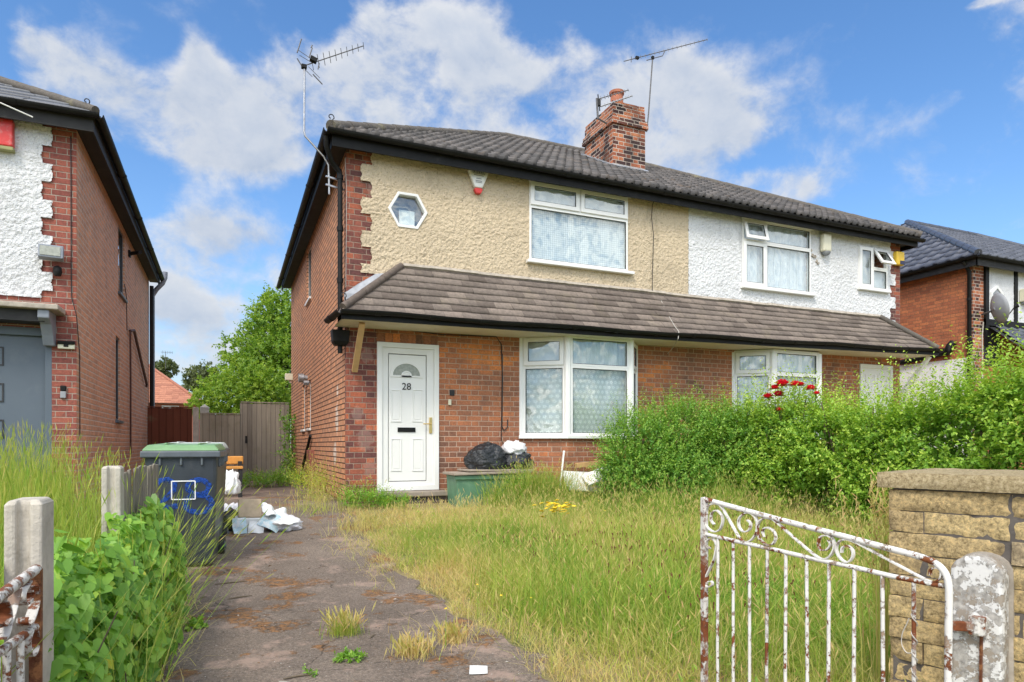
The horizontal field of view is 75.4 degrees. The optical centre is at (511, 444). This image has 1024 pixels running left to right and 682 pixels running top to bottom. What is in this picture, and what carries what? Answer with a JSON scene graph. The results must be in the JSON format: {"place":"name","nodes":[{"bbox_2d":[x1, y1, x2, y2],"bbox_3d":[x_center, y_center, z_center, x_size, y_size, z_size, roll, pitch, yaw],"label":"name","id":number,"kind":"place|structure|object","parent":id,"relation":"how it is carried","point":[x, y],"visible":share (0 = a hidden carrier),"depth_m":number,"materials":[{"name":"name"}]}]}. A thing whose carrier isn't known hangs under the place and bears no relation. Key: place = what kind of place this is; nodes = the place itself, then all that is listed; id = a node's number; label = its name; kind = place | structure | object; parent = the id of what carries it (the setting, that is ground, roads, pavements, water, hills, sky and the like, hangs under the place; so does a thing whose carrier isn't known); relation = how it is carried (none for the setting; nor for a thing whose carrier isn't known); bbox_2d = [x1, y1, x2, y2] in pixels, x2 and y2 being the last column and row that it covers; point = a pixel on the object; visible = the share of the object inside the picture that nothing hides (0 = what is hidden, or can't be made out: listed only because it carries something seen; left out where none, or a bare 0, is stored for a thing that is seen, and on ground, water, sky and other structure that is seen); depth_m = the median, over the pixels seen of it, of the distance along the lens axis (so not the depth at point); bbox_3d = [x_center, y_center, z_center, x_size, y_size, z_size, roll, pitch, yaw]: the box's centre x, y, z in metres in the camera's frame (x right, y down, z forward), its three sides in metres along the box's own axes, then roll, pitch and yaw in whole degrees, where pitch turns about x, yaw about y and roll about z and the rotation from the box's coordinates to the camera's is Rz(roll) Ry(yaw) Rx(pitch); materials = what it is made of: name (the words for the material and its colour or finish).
{"place":"outdoors","nodes":[
{"label":"outdoors","id":0,"kind":"place"},
{"bbox_2d":[0,420,168,681],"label":"tall grass","id":1,"kind":"structure","parent":0,"point":[23,479],"depth_m":4.67,"materials":[{"name":"green plant"}]},
{"bbox_2d":[67,476,553,681],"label":"driveway","id":2,"kind":"structure","parent":0,"point":[302,580],"depth_m":4.12,"materials":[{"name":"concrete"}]},
{"bbox_2d":[0,564,42,681],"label":"iron gate","id":3,"kind":"structure","parent":2,"relation":"on","point":[25,587],"depth_m":1.48,"materials":[{"name":"white metal"}]},
{"bbox_2d":[4,497,53,681],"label":"fence post","id":4,"kind":"object","parent":2,"relation":"on","point":[28,532],"visible":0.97,"depth_m":1.65,"materials":[{"name":"concrete"}]},
{"bbox_2d":[101,466,123,533],"bbox_3d":[-2.075,0.595,3.446,0.086,0.970,0.130,0,0,-23],"label":"fence post","id":5,"kind":"object","parent":2,"relation":"on","point":[111,478],"visible":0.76,"depth_m":3.40,"materials":[{"name":"concrete"}]},
{"bbox_2d":[124,463,158,520],"bbox_3d":[-2.354,0.603,4.197,0.116,0.954,1.530,0,0,-23],"label":"slat fence","id":6,"kind":"object","parent":2,"relation":"on","point":[146,486],"visible":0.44,"depth_m":3.92,"materials":[{"name":"grey wood"}]},
{"bbox_2d":[0,465,320,681],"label":"bindweed","id":7,"kind":"object","parent":2,"relation":"on","point":[109,649],"visible":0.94,"depth_m":2.47,"materials":[{"name":"green plant"}]},
{"bbox_2d":[147,406,191,444],"bbox_3d":[-8.129,-0.035,15.746,0.946,1.733,0.050,0,0,-23],"label":"board fence","id":8,"kind":"object","parent":2,"relation":"on","point":[168,424],"visible":0.52,"depth_m":15.73,"materials":[{"name":"brown wood"}]},
{"bbox_2d":[140,443,226,565],"bbox_3d":[-2.774,0.497,5.661,0.580,1.025,0.801,0,0,-19],"label":"wheelie bin","id":9,"kind":"object","parent":2,"relation":"on","point":[201,464],"visible":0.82,"depth_m":5.36,"materials":[{"name":"plastic"}]},
{"bbox_2d":[179,614,208,631],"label":"weed","id":10,"kind":"object","parent":2,"relation":"on","point":[200,622],"visible":0.73,"depth_m":3.86,"materials":[{"name":"green plant"}]},
{"bbox_2d":[171,442,229,535],"bbox_3d":[-3.087,0.484,6.463,0.580,1.025,0.801,0,0,-20],"label":"wheelie bin","id":11,"kind":"object","parent":2,"relation":"on","point":[225,530],"visible":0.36,"depth_m":6.56,"materials":[{"name":"plastic"}]},
{"bbox_2d":[200,413,239,471],"bbox_3d":[-7.134,0.030,16.194,0.905,1.604,0.050,0,0,-23],"label":"board fence","id":12,"kind":"object","parent":2,"relation":"on","point":[219,427],"visible":0.52,"depth_m":16.22,"materials":[{"name":"grey wood"}]},
{"bbox_2d":[223,507,237,531],"bbox_3d":[-2.960,0.785,6.992,0.278,0.266,0.268,0,0,-4],"label":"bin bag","id":13,"kind":"object","parent":2,"relation":"on","point":[226,517],"visible":0.32,"depth_m":6.90,"materials":[{"name":"black plastic"}]},
{"bbox_2d":[215,581,245,584],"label":"twig","id":14,"kind":"object","parent":2,"relation":"on","point":[230,582],"visible":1,"depth_m":4.97,"materials":[{"name":"brown wood"}]},
{"bbox_2d":[224,502,237,511],"bbox_3d":[-3.138,0.774,7.330,0.361,0.267,0.346,0,0,-23],"label":"plastic bag","id":15,"kind":"object","parent":2,"relation":"on","point":[233,505],"visible":0.09,"depth_m":7.29,"materials":[{"name":"white plastic"}]},
{"bbox_2d":[225,469,241,494],"bbox_3d":[-3.742,0.493,8.844,0.228,0.343,0.239,0,0,40],"label":"plastic bag","id":16,"kind":"object","parent":2,"relation":"on","point":[232,479],"visible":0.85,"depth_m":8.78,"materials":[{"name":"plastic"}]},
{"bbox_2d":[226,456,242,496],"bbox_3d":[-4.652,0.493,10.017,1.100,0.629,0.380,0,0,-23],"label":"garden bench","id":17,"kind":"object","parent":2,"relation":"on","point":[238,460],"visible":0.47,"depth_m":10.29,"materials":[{"name":"orange wood"}]},
{"bbox_2d":[232,517,246,533],"bbox_3d":[-2.791,0.832,6.791,0.134,0.160,0.086,0,0,-38],"label":"torn packet","id":18,"kind":"object","parent":2,"relation":"on","point":[237,528],"visible":0.93,"depth_m":6.79,"materials":[{"name":"blue paper"}]},
{"bbox_2d":[235,499,261,531],"bbox_3d":[-2.768,0.741,6.962,0.274,0.350,0.212,0,0,-30],"label":"cardboard box","id":19,"kind":"object","parent":2,"relation":"on","point":[247,507],"visible":0.7,"depth_m":6.91,"materials":[{"name":"cardboard"}]},
{"bbox_2d":[248,521,264,532],"bbox_3d":[-2.645,0.860,6.852,0.168,0.142,0.098,0,0,-23],"label":"paper sheet","id":20,"kind":"object","parent":2,"relation":"on","point":[254,527],"visible":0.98,"depth_m":6.85,"materials":[{"name":"white paper"}]},
{"bbox_2d":[240,401,288,476],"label":"garden gate","id":21,"kind":"structure","parent":2,"relation":"on","point":[261,424],"depth_m":16.57,"materials":[{"name":"grey wood"}]},
{"bbox_2d":[257,514,280,532],"bbox_3d":[-2.522,0.811,6.943,0.251,0.223,0.169,0,0,-2],"label":"torn packet","id":22,"kind":"object","parent":2,"relation":"on","point":[269,520],"visible":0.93,"depth_m":6.92,"materials":[{"name":"white plastic"}]},
{"bbox_2d":[242,465,296,487],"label":"weed","id":23,"kind":"object","parent":2,"relation":"on","point":[257,479],"visible":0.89,"depth_m":12.63,"materials":[{"name":"green plant"}]},
{"bbox_2d":[265,513,302,531],"bbox_3d":[-2.426,0.828,7.061,0.385,0.184,0.290,0,0,-23],"label":"plastic bag","id":24,"kind":"object","parent":2,"relation":"on","point":[293,526],"visible":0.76,"depth_m":7.00,"materials":[{"name":"white plastic"}]},
{"bbox_2d":[261,502,286,515],"bbox_3d":[-2.523,0.729,7.100,0.332,0.226,0.264,0,0,-41],"label":"paper sheet","id":25,"kind":"object","parent":24,"relation":"on","point":[270,510],"visible":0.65,"depth_m":7.05,"materials":[{"name":"white paper"}]},
{"bbox_2d":[273,519,298,524],"bbox_3d":[-2.367,0.802,6.936,0.122,0.064,0.248,0,0,29],"label":"paper sheet","id":26,"kind":"object","parent":24,"relation":"on","point":[287,522],"visible":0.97,"depth_m":6.94,"materials":[{"name":"white paper"}]},
{"bbox_2d":[267,465,303,483],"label":"weed","id":27,"kind":"object","parent":2,"relation":"on","point":[288,474],"visible":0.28,"depth_m":13.51,"materials":[{"name":"green plant"}]},
{"bbox_2d":[283,674,308,678],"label":"twig","id":28,"kind":"object","parent":2,"relation":"on","point":[296,676],"visible":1,"depth_m":3.05,"materials":[{"name":"brown wood"}]},
{"bbox_2d":[280,451,327,494],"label":"weed","id":29,"kind":"object","parent":2,"relation":"on","point":[299,479],"visible":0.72,"depth_m":10.52,"materials":[{"name":"green plant"}]},
{"bbox_2d":[301,664,317,677],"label":"weed","id":30,"kind":"object","parent":2,"relation":"on","point":[312,671],"visible":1,"depth_m":3.08,"materials":[{"name":"green plant"}]},
{"bbox_2d":[283,448,341,501],"bbox_3d":[-2.524,0.411,9.382,1.338,0.786,1.032,0,0,-23],"label":"weed","id":31,"kind":"object","parent":2,"relation":"on","point":[324,487],"visible":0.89,"depth_m":9.35,"materials":[{"name":"green plant"}]},
{"bbox_2d":[264,487,364,516],"bbox_3d":[-2.528,0.692,8.418,1.260,0.355,1.408,0,0,-23],"label":"weed","id":32,"kind":"object","parent":2,"relation":"on","point":[318,505],"visible":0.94,"depth_m":8.27,"materials":[{"name":"green plant"}]},
{"bbox_2d":[319,600,376,639],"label":"grass tuft","id":33,"kind":"object","parent":2,"relation":"on","point":[345,627],"visible":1,"depth_m":3.74,"materials":[{"name":"plant"}]},
{"bbox_2d":[332,646,367,662],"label":"weed","id":34,"kind":"object","parent":2,"relation":"on","point":[352,654],"visible":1,"depth_m":3.28,"materials":[{"name":"green plant"}]},
{"bbox_2d":[383,626,453,661],"bbox_3d":[-0.484,1.018,3.394,0.346,0.124,0.303,0,0,9],"label":"grass tuft","id":35,"kind":"object","parent":2,"relation":"on","point":[406,649],"visible":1,"depth_m":3.37,"materials":[{"name":"plant"}]},
{"bbox_2d":[430,616,481,646],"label":"grass tuft","id":36,"kind":"object","parent":2,"relation":"on","point":[451,629],"visible":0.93,"depth_m":3.58,"materials":[{"name":"plant"}]},
{"bbox_2d":[469,665,487,673],"bbox_3d":[-0.159,1.068,3.144,0.085,0.007,0.115,0,0,-3],"label":"paper sheet","id":37,"kind":"object","parent":2,"relation":"on","point":[476,669],"visible":1,"depth_m":3.14,"materials":[{"name":"white paper"}]},
{"bbox_2d":[477,584,477,618],"bbox_3d":[-0.216,0.970,4.097,0.018,0.219,0.019,0,0,-23],"label":"buttercup","id":38,"kind":"object","parent":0,"point":[477,603],"visible":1,"depth_m":4.10,"materials":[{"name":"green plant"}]},
{"bbox_2d":[69,445,921,681],"bbox_3d":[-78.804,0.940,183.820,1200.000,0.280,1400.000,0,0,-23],"label":"ground","id":39,"kind":"structure","parent":0,"point":[541,649],"depth_m":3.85,"materials":[{"name":"green plant"}]},
{"bbox_2d":[0,76,167,506],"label":"detached house","id":40,"kind":"structure","parent":39,"relation":"on","point":[64,183],"depth_m":8.36,"materials":[{"name":"red brick"}]},
{"bbox_2d":[0,118,14,153],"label":"alarm box","id":41,"kind":"object","parent":40,"relation":"attached to","point":[7,135],"visible":1,"depth_m":7.99,"materials":[{"name":"red plastic"}]},
{"bbox_2d":[0,326,51,471],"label":"entrance door","id":42,"kind":"structure","parent":40,"relation":"in","point":[25,363],"depth_m":8.21,"materials":[{"name":"grey paint"}]},
{"bbox_2d":[38,243,63,275],"bbox_3d":[-5.691,-2.278,8.187,0.260,0.355,0.203,0,0,-29],"label":"floodlight","id":43,"kind":"object","parent":40,"relation":"attached to","point":[50,252],"visible":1,"depth_m":8.13,"materials":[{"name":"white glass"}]},
{"bbox_2d":[60,385,65,397],"bbox_3d":[-5.626,-0.662,8.304,0.062,0.158,0.030,0,0,-23],"label":"doorbell","id":44,"kind":"object","parent":40,"relation":"attached to","point":[62,391],"visible":1,"depth_m":8.29,"materials":[{"name":"black paint"}]},
{"bbox_2d":[57,340,74,349],"bbox_3d":[-5.582,-1.251,8.297,0.180,0.105,0.074,0,0,-23],"label":"wall lamp","id":45,"kind":"object","parent":40,"relation":"attached to","point":[66,344],"visible":1,"depth_m":8.28,"materials":[{"name":"beige plastic"}]},
{"bbox_2d":[115,338,123,423],"bbox_3d":[-6.889,-1.123,11.509,0.173,1.495,0.604,0,0,-23],"label":"side window","id":46,"kind":"structure","parent":40,"relation":"in","point":[116,421],"depth_m":11.70,"materials":[{"name":"grey paint"}]},
{"bbox_2d":[118,227,127,302],"bbox_3d":[-7.052,-3.248,11.890,0.173,1.245,0.868,0,0,-23],"label":"side window","id":47,"kind":"structure","parent":40,"relation":"in","point":[120,237],"depth_m":12.15,"materials":[{"name":"grey paint"}]},
{"bbox_2d":[128,250,141,257],"bbox_3d":[-7.242,-3.671,12.701,0.346,0.120,0.111,0,0,19],"label":"security camera","id":48,"kind":"object","parent":40,"relation":"attached to","point":[130,253],"visible":1,"depth_m":12.68,"materials":[{"name":"black paint"}]},
{"bbox_2d":[155,355,179,378],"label":"garden tree","id":49,"kind":"object","parent":39,"relation":"on","point":[170,365],"visible":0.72,"depth_m":61.70,"materials":[{"name":"green plant"}]},
{"bbox_2d":[149,351,201,441],"bbox_3d":[-21.949,-2.174,36.421,9.427,6.309,7.864,0,0,-23],"label":"bungalow","id":50,"kind":"object","parent":39,"relation":"on","point":[169,392],"visible":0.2,"depth_m":35.01,"materials":[{"name":"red tile"}]},
{"bbox_2d":[193,407,198,441],"bbox_3d":[-7.631,0.040,15.987,0.131,1.880,0.140,0,0,-23],"label":"fence post","id":51,"kind":"object","parent":39,"relation":"on","point":[195,424],"visible":0.45,"depth_m":15.93,"materials":[{"name":"concrete"}]},
{"bbox_2d":[138,493,261,681],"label":"verge grass","id":52,"kind":"structure","parent":39,"relation":"on","point":[191,581],"depth_m":3.66,"materials":[{"name":"green plant"}]},
{"bbox_2d":[180,359,222,399],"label":"garden tree","id":53,"kind":"object","parent":39,"relation":"on","point":[191,374],"visible":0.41,"depth_m":57.31,"materials":[{"name":"green plant"}]},
{"bbox_2d":[200,404,208,412],"bbox_3d":[-8.296,-0.058,17.877,0.220,2.076,0.200,0,0,-23],"label":"fence post","id":54,"kind":"object","parent":39,"relation":"on","point":[204,408],"visible":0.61,"depth_m":17.80,"materials":[{"name":"concrete"}]},
{"bbox_2d":[183,357,290,420],"bbox_3d":[-8.937,-0.944,21.602,4.592,3.784,2.514,0,0,11],"label":"garden tree","id":55,"kind":"object","parent":39,"relation":"on","point":[241,386],"visible":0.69,"depth_m":21.22,"materials":[{"name":"green plant"}]},
{"bbox_2d":[211,278,290,451],"bbox_3d":[-8.170,-3.191,25.780,6.450,8.279,6.314,0,0,-23],"label":"garden tree","id":56,"kind":"object","parent":39,"relation":"on","point":[258,342],"visible":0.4,"depth_m":24.19,"materials":[{"name":"green plant"}]},
{"bbox_2d":[319,504,394,533],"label":"weed","id":57,"kind":"object","parent":39,"relation":"on","point":[368,519],"visible":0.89,"depth_m":7.20,"materials":[{"name":"green plant"}]},
{"bbox_2d":[331,475,395,512],"bbox_3d":[-1.959,0.616,8.605,0.837,0.482,0.925,0,0,2],"label":"weed","id":58,"kind":"object","parent":39,"relation":"on","point":[349,494],"visible":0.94,"depth_m":8.56,"materials":[{"name":"green plant"}]},
{"bbox_2d":[367,488,415,508],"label":"weed","id":59,"kind":"object","parent":39,"relation":"on","point":[390,499],"visible":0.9,"depth_m":8.65,"materials":[{"name":"green plant"}]},
{"bbox_2d":[446,473,530,506],"bbox_3d":[-0.334,0.646,9.257,1.117,0.469,0.480,0,0,-23],"label":"storage box","id":60,"kind":"object","parent":39,"relation":"on","point":[456,485],"visible":0.4,"depth_m":8.97,"materials":[{"name":"green plastic"}]},
{"bbox_2d":[442,469,532,475],"bbox_3d":[-0.328,0.374,9.249,1.182,0.075,0.520,0,0,-23],"label":"board","id":61,"kind":"object","parent":60,"relation":"on","point":[459,472],"visible":0.66,"depth_m":9.00,"materials":[{"name":"wood"}]},
{"bbox_2d":[464,441,506,469],"bbox_3d":[-0.354,0.156,9.264,0.639,0.402,0.487,0,0,-23],"label":"bin bag","id":62,"kind":"object","parent":61,"relation":"on","point":[486,455],"visible":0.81,"depth_m":9.09,"materials":[{"name":"black plastic"}]},
{"bbox_2d":[504,452,534,468],"bbox_3d":[0.052,0.219,9.442,0.545,0.269,0.471,0,0,-23],"label":"bin bag","id":63,"kind":"object","parent":61,"relation":"on","point":[514,459],"visible":0.49,"depth_m":9.27,"materials":[{"name":"black plastic"}]},
{"bbox_2d":[501,440,526,453],"bbox_3d":[0.020,0.036,9.424,0.395,0.215,0.357,0,0,-23],"label":"plastic bag","id":64,"kind":"object","parent":63,"relation":"on","point":[511,447],"visible":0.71,"depth_m":9.32,"materials":[{"name":"white plastic"}]},
{"bbox_2d":[492,455,545,503],"bbox_3d":[0.066,0.508,8.907,0.915,0.743,1.041,0,0,-14],"label":"weed","id":65,"kind":"object","parent":39,"relation":"on","point":[519,479],"visible":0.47,"depth_m":8.87,"materials":[{"name":"green plant"}]},
{"bbox_2d":[504,460,591,507],"bbox_3d":[0.583,0.549,9.183,1.133,0.674,1.373,0,0,19],"label":"weed","id":66,"kind":"object","parent":39,"relation":"on","point":[556,480],"visible":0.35,"depth_m":9.04,"materials":[{"name":"green plant"}]},
{"bbox_2d":[532,499,574,543],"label":"ragwort","id":67,"kind":"object","parent":39,"relation":"on","point":[555,507],"visible":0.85,"depth_m":6.44,"materials":[{"name":"yellow plant"}]},
{"bbox_2d":[560,451,564,478],"bbox_3d":[0.715,0.348,9.482,0.037,0.526,0.466,0,0,12],"label":"white stick","id":68,"kind":"object","parent":39,"relation":"on","point":[562,462],"visible":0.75,"depth_m":9.55,"materials":[{"name":"plastic"}]},
{"bbox_2d":[562,471,602,492],"bbox_3d":[1.026,0.535,9.579,0.638,0.325,0.230,0,0,-27],"label":"broken panel","id":69,"kind":"object","parent":39,"relation":"on","point":[579,474],"visible":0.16,"depth_m":9.54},
{"bbox_2d":[575,461,598,467],"bbox_3d":[1.125,0.288,9.730,0.430,0.101,0.050,0,0,-23],"label":"timber batten","id":70,"kind":"object","parent":69,"relation":"on","point":[585,464],"visible":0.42,"depth_m":9.68,"materials":[{"name":"brown wood"}]},
{"bbox_2d":[276,88,944,504],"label":"semi detached house","id":71,"kind":"structure","parent":39,"relation":"on","point":[546,302],"depth_m":10.15,"materials":[{"name":"red brick"}]},
{"bbox_2d":[271,407,296,478],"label":"ivy","id":72,"kind":"object","parent":71,"relation":"attached to","point":[290,453],"visible":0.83,"depth_m":15.68,"materials":[{"name":"green plant"}]},
{"bbox_2d":[300,386,304,431],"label":"side window","id":73,"kind":"structure","parent":71,"relation":"in","point":[303,430],"depth_m":14.21,"materials":[{"name":"plastic"}]},
{"bbox_2d":[305,248,310,306],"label":"side window","id":74,"kind":"structure","parent":71,"relation":"in","point":[308,300],"depth_m":13.40,"materials":[{"name":"plastic"}]},
{"bbox_2d":[306,381,310,430],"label":"side window","id":75,"kind":"structure","parent":71,"relation":"in","point":[308,429],"depth_m":13.20,"materials":[{"name":"plastic"}]},
{"bbox_2d":[297,39,363,194],"bbox_3d":[-2.445,-4.528,9.056,0.987,2.293,0.190,0,0,-37],"label":"tv aerial","id":76,"kind":"object","parent":71,"relation":"attached to","point":[313,59],"visible":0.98,"depth_m":8.87,"materials":[{"name":"metal"}]},
{"bbox_2d":[388,191,427,228],"bbox_3d":[-1.491,-3.270,9.340,0.564,0.540,0.216,0,0,-23],"label":"hexagonal window","id":77,"kind":"structure","parent":71,"relation":"in","point":[406,212],"depth_m":9.36,"materials":[{"name":"plastic"}]},
{"bbox_2d":[377,341,438,490],"bbox_3d":[-1.455,-0.387,9.283,0.880,2.055,0.149,0,0,-23],"label":"front door","id":78,"kind":"structure","parent":71,"relation":"in","point":[407,373],"depth_m":9.28,"materials":[{"name":"white plastic"}]},
{"bbox_2d":[468,170,487,194],"bbox_3d":[-0.492,-3.821,9.618,0.308,0.360,0.072,0,0,-23],"label":"alarm box","id":79,"kind":"object","parent":71,"relation":"attached to","point":[478,179],"visible":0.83,"depth_m":9.59,"materials":[{"name":"white plastic"}]},
{"bbox_2d":[519,336,637,499],"bbox_3d":[1.157,-0.330,10.183,2.145,2.620,0.567,0,0,-23],"label":"bay window","id":80,"kind":"structure","parent":71,"relation":"in","point":[560,378],"depth_m":9.97,"materials":[{"name":"white plastic"}]},
{"bbox_2d":[526,180,634,274],"bbox_3d":[1.076,-3.372,10.331,1.880,1.275,0.153,0,0,-23],"label":"window","id":81,"kind":"structure","parent":71,"relation":"in","point":[569,227],"depth_m":10.34,"materials":[{"name":"plastic"}]},
{"bbox_2d":[596,90,632,123],"bbox_3d":[1.966,-6.517,12.702,0.827,0.779,0.107,0,0,-23],"label":"tv aerial","id":82,"kind":"object","parent":71,"relation":"attached to","point":[598,102],"visible":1,"depth_m":12.61,"materials":[{"name":"metal"}]},
{"bbox_2d":[624,39,707,131],"bbox_3d":[3.294,-7.768,14.142,2.199,2.367,0.050,0,0,-23],"label":"tv aerial","id":83,"kind":"object","parent":71,"relation":"attached to","point":[645,55],"visible":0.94,"depth_m":13.98,"materials":[{"name":"metal"}]},
{"bbox_2d":[732,349,821,484],"bbox_3d":[4.865,-0.330,11.773,2.114,2.620,0.567,0,0,-23],"label":"bay window","id":84,"kind":"structure","parent":71,"relation":"in","point":[744,362],"depth_m":11.55,"materials":[{"name":"white plastic"}]},
{"bbox_2d":[740,217,816,296],"bbox_3d":[4.794,-3.360,11.912,1.720,1.250,0.210,0,0,-23],"label":"window","id":85,"kind":"structure","parent":71,"relation":"in","point":[773,254],"depth_m":11.97,"materials":[{"name":"plastic"}]},
{"bbox_2d":[820,233,830,255],"bbox_3d":[5.837,-3.722,12.311,0.210,0.398,0.156,0,0,-23],"label":"alarm box","id":86,"kind":"object","parent":71,"relation":"attached to","point":[825,244],"visible":1,"depth_m":12.26,"materials":[{"name":"beige plastic"}]},
{"bbox_2d":[859,364,892,413],"bbox_3d":[7.114,-0.455,12.973,0.900,2.210,0.080,0,0,-23],"label":"side door","id":87,"kind":"structure","parent":71,"relation":"in","point":[869,369],"depth_m":12.94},
{"bbox_2d":[857,246,895,293],"bbox_3d":[7.047,-3.397,12.812,0.870,0.845,0.299,0,0,-23],"label":"window","id":88,"kind":"structure","parent":71,"relation":"in","point":[871,278],"depth_m":12.87,"materials":[{"name":"plastic"}]},
{"bbox_2d":[893,251,904,265],"bbox_3d":[7.659,-3.680,13.114,0.230,0.270,0.110,0,0,-23],"label":"alarm box","id":89,"kind":"object","parent":71,"relation":"attached to","point":[898,257],"visible":0.97,"depth_m":13.07,"materials":[{"name":"yellow plastic"}]},
{"bbox_2d":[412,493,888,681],"bbox_3d":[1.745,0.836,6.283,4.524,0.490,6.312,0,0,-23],"label":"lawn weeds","id":90,"kind":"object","parent":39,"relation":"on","point":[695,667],"visible":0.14,"depth_m":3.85,"materials":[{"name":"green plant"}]},
{"bbox_2d":[582,376,779,509],"bbox_3d":[2.427,0.096,9.323,3.049,2.177,1.904,0,0,-23],"label":"box shrub","id":91,"kind":"object","parent":39,"relation":"on","point":[693,462],"visible":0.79,"depth_m":9.04,"materials":[{"name":"green plant"}]},
{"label":"broken panel","id":92,"kind":"object","parent":91,"relation":"on","visible":0},
{"bbox_2d":[581,467,612,485],"bbox_3d":[1.253,0.436,9.513,0.484,0.305,0.198,0,0,-9],"label":"broken panel","id":93,"kind":"object","parent":92,"relation":"on","point":[591,477],"visible":0.26,"depth_m":9.49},
{"bbox_2d":[750,379,823,509],"bbox_3d":[3.637,0.044,8.876,0.765,1.823,1.422,0,0,-38],"label":"rose bush","id":94,"kind":"object","parent":39,"relation":"on","point":[783,382],"visible":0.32,"depth_m":8.75,"materials":[{"name":"green plant"}]},
{"bbox_2d":[700,497,952,681],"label":"iron gate","id":95,"kind":"structure","parent":39,"relation":"on","point":[944,575],"depth_m":2.18,"materials":[{"name":"white metal"}]},
{"bbox_2d":[680,302,1023,532],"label":"privet hedge","id":96,"kind":"object","parent":39,"relation":"on","point":[864,440],"visible":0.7,"depth_m":7.39,"materials":[{"name":"green plant"}]},
{"bbox_2d":[833,467,891,681],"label":"dock plant","id":97,"kind":"object","parent":39,"relation":"on","point":[882,564],"visible":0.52,"depth_m":2.71,"materials":[{"name":"green plant"}]},
{"bbox_2d":[877,468,1023,681],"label":"stone wall","id":98,"kind":"structure","parent":39,"relation":"on","point":[947,518],"depth_m":2.27,"materials":[{"name":"beige stone"}]},
{"bbox_2d":[900,219,1023,467],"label":"semi detached house","id":99,"kind":"structure","parent":39,"relation":"on","point":[958,279],"depth_m":15.18,"materials":[{"name":"orange brick"}]},
{"bbox_2d":[990,285,1003,300],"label":"hexagonal window","id":100,"kind":"structure","parent":99,"relation":"in","point":[996,289],"depth_m":14.87,"materials":[{"name":"plastic"}]},
{"bbox_2d":[981,293,1018,322],"bbox_3d":[10.675,-2.972,14.503,0.493,0.665,0.642,0,0,-23],"label":"satellite dish","id":101,"kind":"object","parent":99,"relation":"attached to","point":[1000,300],"visible":0.98,"depth_m":14.33,"materials":[{"name":"grey metal"}]},
{"bbox_2d":[1020,289,1023,303],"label":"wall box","id":102,"kind":"object","parent":99,"relation":"attached to","point":[1022,296],"visible":1,"depth_m":15.21,"materials":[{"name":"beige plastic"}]},
{"bbox_2d":[951,551,1014,681],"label":"gate post","id":103,"kind":"object","parent":39,"relation":"on","point":[983,616],"visible":0.92,"depth_m":2.11,"materials":[{"name":"concrete"}]},
{"bbox_2d":[0,0,1023,443],"label":"sky","id":104,"kind":"structure","parent":0,"point":[895,112],"materials":[{"name":"blue"}]}
]}

